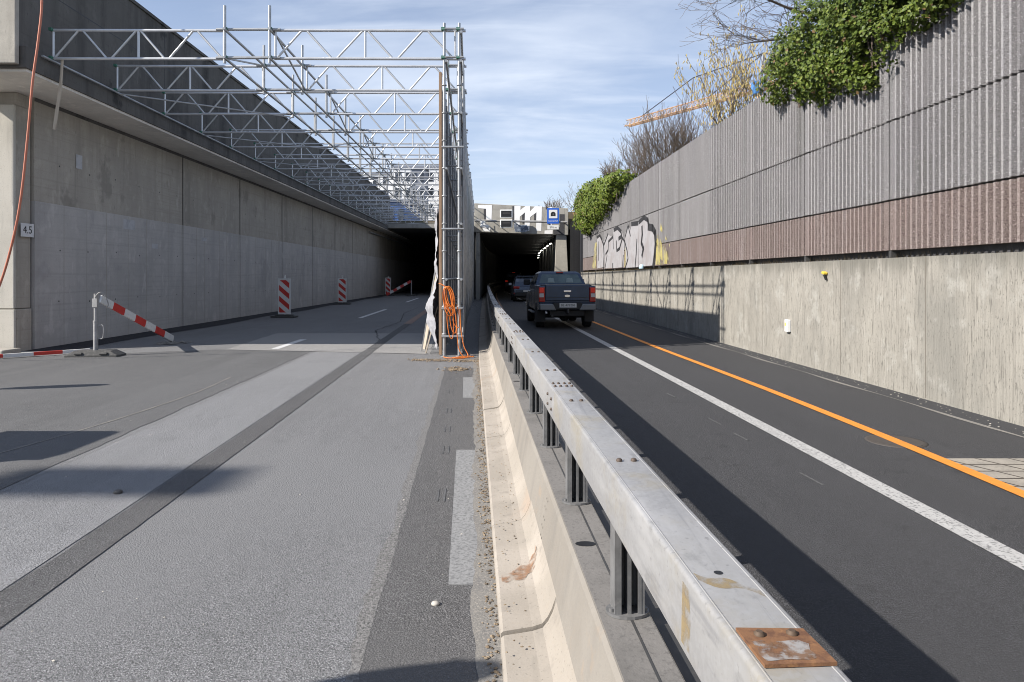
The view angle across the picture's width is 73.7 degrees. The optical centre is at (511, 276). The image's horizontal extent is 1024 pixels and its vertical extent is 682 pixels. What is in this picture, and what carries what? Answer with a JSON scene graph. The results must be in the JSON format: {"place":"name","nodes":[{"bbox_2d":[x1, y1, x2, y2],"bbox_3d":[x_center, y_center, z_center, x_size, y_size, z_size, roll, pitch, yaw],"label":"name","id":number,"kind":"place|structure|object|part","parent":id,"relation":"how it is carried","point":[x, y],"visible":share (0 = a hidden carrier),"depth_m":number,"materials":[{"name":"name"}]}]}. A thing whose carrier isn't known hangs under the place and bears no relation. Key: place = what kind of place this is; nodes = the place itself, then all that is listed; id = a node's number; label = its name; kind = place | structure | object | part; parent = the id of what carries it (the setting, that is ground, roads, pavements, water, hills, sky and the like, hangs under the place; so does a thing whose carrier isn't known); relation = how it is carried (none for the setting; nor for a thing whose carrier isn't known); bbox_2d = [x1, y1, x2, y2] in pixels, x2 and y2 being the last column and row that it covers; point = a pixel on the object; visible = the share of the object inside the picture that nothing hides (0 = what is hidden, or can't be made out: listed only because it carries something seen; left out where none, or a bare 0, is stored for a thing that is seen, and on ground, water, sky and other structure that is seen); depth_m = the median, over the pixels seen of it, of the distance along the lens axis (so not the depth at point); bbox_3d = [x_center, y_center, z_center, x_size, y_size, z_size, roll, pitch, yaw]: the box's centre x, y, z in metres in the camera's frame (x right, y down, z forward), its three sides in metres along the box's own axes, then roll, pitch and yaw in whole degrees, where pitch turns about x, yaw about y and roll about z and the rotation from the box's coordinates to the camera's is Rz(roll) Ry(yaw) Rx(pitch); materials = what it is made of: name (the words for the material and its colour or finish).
{"place":"outdoors","nodes":[
{"label":"outdoors","id":0,"kind":"place"},
{"bbox_2d":[0,287,485,681],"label":"carriageway","id":1,"kind":"structure","parent":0,"point":[211,549],"depth_m":4.16,"materials":[{"name":"grey asphalt"}]},
{"bbox_2d":[0,348,20,353],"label":"stone kerb","id":2,"kind":"structure","parent":1,"relation":"on","point":[9,350],"depth_m":14.47,"materials":[{"name":"stone"}]},
{"bbox_2d":[0,349,307,488],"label":"asphalt lane","id":3,"kind":"structure","parent":1,"relation":"on","point":[42,398],"depth_m":9.73,"materials":[{"name":"grey asphalt"}]},
{"bbox_2d":[0,348,89,357],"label":"fallen beam","id":4,"kind":"structure","parent":3,"relation":"on","point":[35,353],"depth_m":14.15,"materials":[{"name":"metal"}]},
{"bbox_2d":[0,377,229,452],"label":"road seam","id":5,"kind":"object","parent":3,"relation":"on","point":[112,420],"visible":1,"depth_m":7.76,"materials":[{"name":"grey asphalt"}]},
{"bbox_2d":[64,292,173,356],"bbox_3d":[-8.660,0.977,15.519,1.075,1.338,3.118,0,0,0],"label":"barrier stand","id":6,"kind":"object","parent":3,"relation":"on","point":[95,351],"visible":1,"depth_m":14.22,"materials":[{"name":"plastic"}]},
{"bbox_2d":[156,340,192,344],"bbox_3d":[-8.417,1.617,16.939,0.836,0.059,0.876,0,0,0],"label":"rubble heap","id":7,"kind":"object","parent":1,"relation":"on","point":[168,342],"visible":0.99,"depth_m":16.86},
{"bbox_2d":[0,352,358,590],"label":"planed asphalt","id":8,"kind":"structure","parent":1,"relation":"on","point":[44,518],"depth_m":5.81,"materials":[{"name":"grey asphalt"}]},
{"bbox_2d":[113,489,122,493],"bbox_3d":[-2.998,1.635,5.200,0.066,0.025,0.068,0,0,0],"label":"asphalt lump","id":9,"kind":"object","parent":8,"relation":"on","point":[118,491],"visible":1,"depth_m":5.18,"materials":[{"name":"grey asphalt"}]},
{"bbox_2d":[26,295,382,350],"bbox_3d":[-10.836,1.642,38.601,1.110,0.001,46.836,0,0,-1],"label":"drain strip","id":10,"kind":"object","parent":1,"relation":"on","point":[80,345],"visible":0.85,"depth_m":21.35,"materials":[{"name":"black concrete"}]},
{"bbox_2d":[0,324,409,626],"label":"trench patch","id":11,"kind":"object","parent":1,"relation":"on","point":[21,595],"visible":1,"depth_m":4.71,"materials":[{"name":"grey asphalt"}]},
{"bbox_2d":[41,5,475,356],"bbox_3d":[-5.884,-1.985,36.080,8.650,7.270,44.207,0,0,-2],"label":"scaffold","id":12,"kind":"object","parent":1,"relation":"on","point":[466,261],"visible":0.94,"depth_m":18.96,"materials":[{"name":"metal"}]},
{"bbox_2d":[53,60,63,129],"bbox_3d":[-9.523,-3.823,14.322,0.268,1.458,0.071,0,0,15],"label":"wooden batten","id":13,"kind":"object","parent":12,"relation":"hanging from","point":[58,97],"visible":1,"depth_m":14.30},
{"bbox_2d":[270,275,297,317],"bbox_3d":[-9.270,0.781,27.800,1.000,1.730,0.440,0,0,4],"label":"beacon","id":14,"kind":"object","parent":1,"relation":"on","point":[284,297],"visible":1,"depth_m":27.78,"materials":[{"name":"plastic"}]},
{"bbox_2d":[229,333,433,353],"bbox_3d":[-4.325,1.647,17.311,5.140,0.001,5.423,0,0,0],"label":"concrete apron","id":15,"kind":"object","parent":1,"relation":"on","point":[361,342],"visible":0.88,"depth_m":17.17,"materials":[{"name":"grey concrete"}]},
{"bbox_2d":[272,339,305,348],"bbox_3d":[-5.460,1.642,16.800,0.180,0.001,2.407,0,0,-2],"label":"lane marking","id":16,"kind":"object","parent":15,"relation":"on","point":[287,344],"visible":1,"depth_m":16.61,"materials":[{"name":"white paint"}]},
{"bbox_2d":[421,254,438,350],"bbox_3d":[-1.800,0.570,14.925,0.569,2.149,0.039,0,0,41],"label":"leaning lath","id":17,"kind":"object","parent":15,"relation":"on","point":[426,318],"visible":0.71,"depth_m":14.97,"materials":[{"name":"wood"}]},
{"bbox_2d":[423,273,438,348],"bbox_3d":[-1.820,0.770,15.300,0.025,1.801,0.869,0,0,-34],"label":"leaning board","id":18,"kind":"object","parent":15,"relation":"on","point":[426,337],"visible":0.21,"depth_m":15.45,"materials":[{"name":"beige wood"}]},
{"bbox_2d":[425,306,437,352],"bbox_3d":[-1.740,1.145,14.825,0.363,1.013,0.116,0,0,-32],"label":"leaning board","id":19,"kind":"object","parent":15,"relation":"on","point":[430,332],"visible":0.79,"depth_m":14.75,"materials":[{"name":"beige wood"}]},
{"bbox_2d":[256,350,414,353],"bbox_3d":[-4.200,1.644,15.017,4.884,0.001,0.099,0,0,10],"label":"transverse joint","id":20,"kind":"object","parent":1,"relation":"on","point":[351,352],"visible":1,"depth_m":14.87,"materials":[{"name":"concrete"}]},
{"bbox_2d":[333,276,350,304],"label":"beacon","id":21,"kind":"object","parent":1,"relation":"on","point":[342,290],"visible":0.97,"depth_m":40.98,"materials":[{"name":"plastic"}]},
{"bbox_2d":[359,309,386,317],"bbox_3d":[-6.260,1.642,31.050,0.180,0.001,7.315,0,0,-3],"label":"lane marking","id":22,"kind":"object","parent":1,"relation":"on","point":[372,313],"visible":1,"depth_m":30.71,"materials":[{"name":"white paint"}]},
{"bbox_2d":[382,276,393,295],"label":"beacon","id":23,"kind":"object","parent":1,"relation":"on","point":[387,284],"visible":0.87,"depth_m":60.27,"materials":[{"name":"plastic"}]},
{"bbox_2d":[344,367,444,681],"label":"crumbling edge","id":24,"kind":"object","parent":1,"relation":"on","point":[371,599],"visible":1,"depth_m":3.84,"materials":[{"name":"asphalt"}]},
{"bbox_2d":[386,280,417,295],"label":"barrier stand","id":25,"kind":"object","parent":1,"relation":"on","point":[399,287],"visible":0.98,"depth_m":58.81,"materials":[{"name":"plastic"}]},
{"bbox_2d":[369,224,435,253],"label":"ceiling","id":26,"kind":"structure","parent":1,"relation":"on","point":[424,234],"depth_m":65.97,"materials":[{"name":"black concrete"}]},
{"bbox_2d":[404,310,426,323],"bbox_3d":[-3.939,1.642,29.000,0.280,0.001,10.030,0,0,-3],"label":"grey faded line","id":27,"kind":"object","parent":1,"relation":"on","point":[415,318],"visible":0.88,"depth_m":27.68,"materials":[{"name":"paint"}]},
{"bbox_2d":[358,367,478,681],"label":"patched strip","id":28,"kind":"object","parent":1,"relation":"on","point":[415,635],"visible":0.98,"depth_m":3.61,"materials":[{"name":"asphalt"}]},
{"bbox_2d":[431,600,439,605],"bbox_3d":[-0.384,1.638,3.430,0.043,0.016,0.043,0,0,0],"label":"pale stone","id":29,"kind":"object","parent":28,"relation":"on","point":[435,603],"visible":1,"depth_m":3.42,"materials":[{"name":"beige stone"}]},
{"bbox_2d":[448,450,476,584],"bbox_3d":[-0.338,1.645,5.075,0.220,0.001,2.868,0,0,-3],"label":"white marking","id":30,"kind":"object","parent":28,"relation":"on","point":[463,549],"visible":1,"depth_m":4.50,"materials":[{"name":"paint"}]},
{"bbox_2d":[463,377,474,397],"bbox_3d":[-0.635,1.645,10.250,0.230,0.001,1.915,0,0,-3],"label":"white marking","id":31,"kind":"object","parent":28,"relation":"on","point":[468,385],"visible":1,"depth_m":10.25,"materials":[{"name":"paint"}]},
{"bbox_2d":[439,72,456,354],"bbox_3d":[-2.565,-1.335,36.001,0.236,5.930,43.416,0,0,-3],"label":"hoarding","id":32,"kind":"object","parent":1,"relation":"on","point":[440,214],"visible":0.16,"depth_m":14.88,"materials":[{"name":"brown wood"}]},
{"bbox_2d":[425,208,438,348],"bbox_3d":[-1.702,0.031,14.849,0.341,3.004,0.910,0,0,0],"label":"tarpaulin","id":33,"kind":"object","parent":32,"relation":"hanging from","point":[432,304],"visible":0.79,"depth_m":14.69,"materials":[{"name":"white plastic"}]},
{"bbox_2d":[439,283,473,358],"bbox_3d":[-1.128,0.885,13.891,0.732,1.527,0.302,0,0,-5],"label":"cable coil","id":34,"kind":"object","parent":1,"relation":"on","point":[446,302],"visible":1,"depth_m":13.94,"materials":[{"name":"orange rubber"}]},
{"bbox_2d":[408,356,530,681],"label":"leaf litter","id":35,"kind":"object","parent":1,"relation":"on","point":[484,509],"visible":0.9,"depth_m":4.98,"materials":[{"name":"brown plant"}]},
{"bbox_2d":[470,359,502,681],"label":"dusty gutter","id":36,"kind":"object","parent":1,"relation":"on","point":[480,591],"visible":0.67,"depth_m":3.72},
{"bbox_2d":[479,281,851,681],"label":"median barrier","id":37,"kind":"object","parent":1,"relation":"on","point":[617,561],"visible":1,"depth_m":2.59,"materials":[{"name":"concrete"}]},
{"bbox_2d":[359,173,392,198],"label":"apartment block","id":38,"kind":"structure","parent":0,"point":[384,182],"depth_m":165.00,"materials":[{"name":"grey"}]},
{"bbox_2d":[390,199,420,219],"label":"hall","id":39,"kind":"structure","parent":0,"point":[398,203],"depth_m":100.00,"materials":[{"name":"blue"}]},
{"bbox_2d":[392,165,438,219],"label":"apartment block","id":40,"kind":"structure","parent":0,"point":[429,187],"depth_m":140.00,"materials":[{"name":"grey"}]},
{"bbox_2d":[135,0,860,211],"label":"sky","id":41,"kind":"structure","parent":0,"point":[550,85],"materials":[{"name":"blue"}]},
{"bbox_2d":[493,288,1023,681],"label":"carriageway","id":42,"kind":"structure","parent":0,"point":[858,581],"depth_m":5.25,"materials":[{"name":"grey asphalt"}]},
{"bbox_2d":[5,314,1015,660],"bbox_3d":[0.441,1.640,16.962,10.754,0.012,31.934,0,0,0],"label":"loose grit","id":43,"kind":"object","parent":42,"relation":"on","point":[399,526],"visible":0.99,"depth_m":7.55,"materials":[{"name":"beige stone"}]},
{"bbox_2d":[504,272,520,290],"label":"van","id":44,"kind":"object","parent":42,"relation":"on","point":[509,278],"visible":0.53,"depth_m":77.81,"materials":[{"name":"black paint"}]},
{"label":"rear window","id":45,"kind":"part","parent":44,"relation":"part of","materials":[{"name":"black glass"}]},
{"bbox_2d":[509,276,533,300],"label":"suv","id":46,"kind":"object","parent":42,"relation":"on","point":[519,289],"visible":0.49,"depth_m":45.63,"materials":[{"name":"paint"}]},
{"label":"rear window","id":47,"kind":"part","parent":46,"relation":"part of","materials":[{"name":"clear glass"}]},
{"bbox_2d":[524,271,595,326],"bbox_3d":[1.610,0.726,24.078,2.240,1.841,5.332,0,0,-3],"label":"pickup truck","id":48,"kind":"object","parent":42,"relation":"on","point":[565,295],"visible":1,"depth_m":21.73,"materials":[{"name":"blue paint"}]},
{"bbox_3d":[1.650,0.060,23.397,1.480,0.300,0.270,0,0,-3],"label":"rear window","id":49,"kind":"part","parent":48,"relation":"part of","materials":[{"name":"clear glass"}]},
{"bbox_2d":[436,377,823,500],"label":"scratch marks","id":50,"kind":"object","parent":42,"relation":"on","point":[444,495],"visible":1,"depth_m":6.43,"materials":[{"name":"paint"}]},
{"bbox_2d":[509,293,1023,569],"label":"white line","id":51,"kind":"object","parent":42,"relation":"on","point":[1004,552],"visible":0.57,"depth_m":5.52,"materials":[{"name":"paint"}]},
{"bbox_2d":[581,252,1023,426],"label":"concrete wall","id":52,"kind":"structure","parent":42,"relation":"on","point":[948,330],"depth_m":10.43,"materials":[{"name":"grey concrete"}]},
{"bbox_2d":[785,319,790,331],"bbox_3d":[5.367,0.950,13.300,0.076,0.240,0.150,0,0,0],"label":"junction box","id":53,"kind":"object","parent":52,"relation":"attached to","point":[787,325],"visible":1,"depth_m":13.23,"materials":[{"name":"white plastic"}]},
{"bbox_2d":[583,0,1023,271],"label":"noise barrier","id":54,"kind":"object","parent":52,"relation":"on","point":[920,151],"visible":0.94,"depth_m":10.68,"materials":[{"name":"paint"}]},
{"bbox_2d":[571,169,637,235],"bbox_3d":[4.411,-3.731,34.671,2.093,2.886,12.984,0,0,0],"label":"ivy","id":55,"kind":"object","parent":54,"relation":"attached to","point":[599,196],"visible":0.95,"depth_m":33.15,"materials":[{"name":"green plant"}]},
{"bbox_2d":[592,215,669,268],"bbox_3d":[4.819,-1.321,30.245,0.005,2.060,16.015,0,0,-2],"label":"graffiti","id":56,"kind":"object","parent":54,"relation":"attached to","point":[641,234],"visible":0.99,"depth_m":27.86,"materials":[{"name":"white paint"}]},
{"bbox_2d":[755,0,963,107],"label":"ivy","id":57,"kind":"object","parent":54,"relation":"attached to","point":[849,23],"visible":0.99,"depth_m":10.94,"materials":[{"name":"green plant"}]},
{"bbox_2d":[584,248,1023,271],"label":"dry grass","id":58,"kind":"structure","parent":52,"relation":"on","point":[769,262],"depth_m":14.51,"materials":[{"name":"brown plant"}]},
{"bbox_2d":[821,271,827,279],"bbox_3d":[5.425,-0.021,11.850,0.081,0.156,0.091,0,0,0],"label":"yellow bracket","id":59,"kind":"object","parent":52,"relation":"attached to","point":[824,273],"visible":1,"depth_m":11.81,"materials":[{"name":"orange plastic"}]},
{"bbox_2d":[593,322,1023,497],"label":"orange line","id":60,"kind":"object","parent":42,"relation":"on","point":[993,481],"visible":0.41,"depth_m":7.16,"materials":[{"name":"paint"}]},
{"bbox_2d":[596,310,1023,437],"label":"verge edge line","id":61,"kind":"object","parent":42,"relation":"on","point":[865,390],"visible":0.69,"depth_m":9.48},
{"bbox_2d":[864,435,927,447],"bbox_3d":[3.850,1.652,6.850,0.560,0.021,0.560,0,0,0],"label":"manhole cover","id":62,"kind":"object","parent":42,"relation":"on","point":[876,439],"visible":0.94,"depth_m":6.81,"materials":[{"name":"metal"}]},
{"bbox_2d":[946,458,1023,489],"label":"paving","id":63,"kind":"structure","parent":42,"relation":"on","point":[1019,482],"depth_m":5.89,"materials":[{"name":"grey"}]},
{"label":"ground","id":64,"kind":"structure","parent":0,"visible":0},
{"bbox_2d":[0,0,435,350],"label":"retaining wall","id":65,"kind":"structure","parent":64,"relation":"on","point":[158,220],"depth_m":19.86,"materials":[{"name":"concrete"}]},
{"bbox_2d":[0,0,42,286],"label":"hose","id":66,"kind":"object","parent":65,"relation":"hanging from","point":[26,143],"visible":1,"depth_m":13.08,"materials":[{"name":"orange rubber"}]},
{"bbox_2d":[21,223,33,236],"bbox_3d":[-10.858,-1.050,15.300,0.016,0.300,0.400,0,0,0],"label":"height plate","id":67,"kind":"object","parent":65,"relation":"attached to","point":[27,229],"visible":1,"depth_m":15.29,"materials":[{"name":"white plastic"}]},
{"bbox_2d":[474,203,567,299],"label":"tunnel portal","id":68,"kind":"object","parent":64,"relation":"on","point":[501,253],"visible":0.66,"depth_m":52.92,"materials":[{"name":"concrete"}]},
{"bbox_2d":[389,212,573,237],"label":"tunnel deck","id":69,"kind":"structure","parent":68,"relation":"on","point":[570,216],"depth_m":61.20,"materials":[{"name":"grey concrete"}]},
{"bbox_2d":[538,196,563,207],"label":"bare bush","id":70,"kind":"object","parent":69,"relation":"on","point":[554,204],"visible":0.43,"depth_m":56.69,"materials":[{"name":"brown plant"}]},
{"bbox_2d":[475,219,566,222],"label":"sign gantry","id":71,"kind":"object","parent":68,"relation":"attached to","point":[522,221],"visible":0.85,"depth_m":48.73,"materials":[{"name":"metal"}]},
{"bbox_2d":[480,221,488,228],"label":"surveillance camera","id":72,"kind":"object","parent":71,"relation":"attached to","point":[482,224],"visible":1,"depth_m":48.70,"materials":[{"name":"white plastic"}]},
{"bbox_2d":[500,219,512,227],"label":"lane signal","id":73,"kind":"object","parent":71,"relation":"attached to","point":[506,223],"visible":1,"depth_m":48.63,"materials":[{"name":"white plastic"}]},
{"bbox_2d":[500,210,512,217],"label":"lane signal","id":74,"kind":"object","parent":71,"relation":"attached to","point":[506,213],"visible":1,"depth_m":48.63,"materials":[{"name":"white plastic"}]},
{"bbox_2d":[547,208,558,223],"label":"tunnel sign","id":75,"kind":"object","parent":71,"relation":"attached to","point":[552,215],"visible":1,"depth_m":48.55,"materials":[{"name":"blue metal"}]},
{"bbox_2d":[547,225,558,229],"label":"distance plate","id":76,"kind":"object","parent":75,"relation":"attached to","point":[552,227],"visible":1,"depth_m":48.56,"materials":[{"name":"white metal"}]},
{"bbox_2d":[570,220,584,273],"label":"clad wall","id":77,"kind":"structure","parent":64,"relation":"on","point":[576,250],"depth_m":43.94,"materials":[{"name":"black metal"}]},
{"bbox_2d":[624,53,776,126],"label":"tower crane","id":78,"kind":"object","parent":64,"relation":"on","point":[752,86],"visible":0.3,"depth_m":133.88,"materials":[{"name":"orange metal"}]},
{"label":"right embankment","id":79,"kind":"structure","parent":0,"visible":0},
{"bbox_2d":[567,233,569,270],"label":"embankment edge","id":80,"kind":"object","parent":79,"relation":"on","point":[568,247],"depth_m":50.90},
{"bbox_2d":[559,181,588,216],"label":"autumn shrub","id":81,"kind":"object","parent":80,"relation":"on","point":[572,198],"visible":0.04,"depth_m":46.61,"materials":[{"name":"plant"}]},
{"bbox_2d":[599,146,653,182],"bbox_3d":[6.295,-4.979,34.782,4.170,3.499,4.682,0,0,0],"label":"bare bush","id":82,"kind":"object","parent":80,"relation":"on","point":[605,171],"visible":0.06,"depth_m":34.28,"materials":[{"name":"brown plant"}]},
{"bbox_2d":[612,87,726,176],"bbox_3d":[7.226,-5.856,31.533,6.054,5.255,5.656,0,0,-28],"label":"bare bush","id":83,"kind":"object","parent":79,"relation":"on","point":[676,145],"visible":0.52,"depth_m":30.61,"materials":[{"name":"brown plant"}]},
{"bbox_2d":[674,3,802,131],"bbox_3d":[7.410,-5.930,22.011,4.258,5.387,3.867,0,0,0],"label":"hazel bush","id":84,"kind":"object","parent":79,"relation":"on","point":[719,109],"visible":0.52,"depth_m":21.46,"materials":[{"name":"beige plant"}]},
{"bbox_2d":[676,0,823,87],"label":"bare tree","id":85,"kind":"object","parent":79,"relation":"on","point":[740,35],"visible":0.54,"depth_m":15.89,"materials":[{"name":"brown plant"}]},
{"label":"left embankment","id":86,"kind":"structure","parent":0,"visible":0},
{"bbox_2d":[409,166,428,219],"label":"office tower","id":87,"kind":"structure","parent":86,"relation":"on","point":[422,181],"depth_m":132.00,"materials":[{"name":"grey"}]}
]}

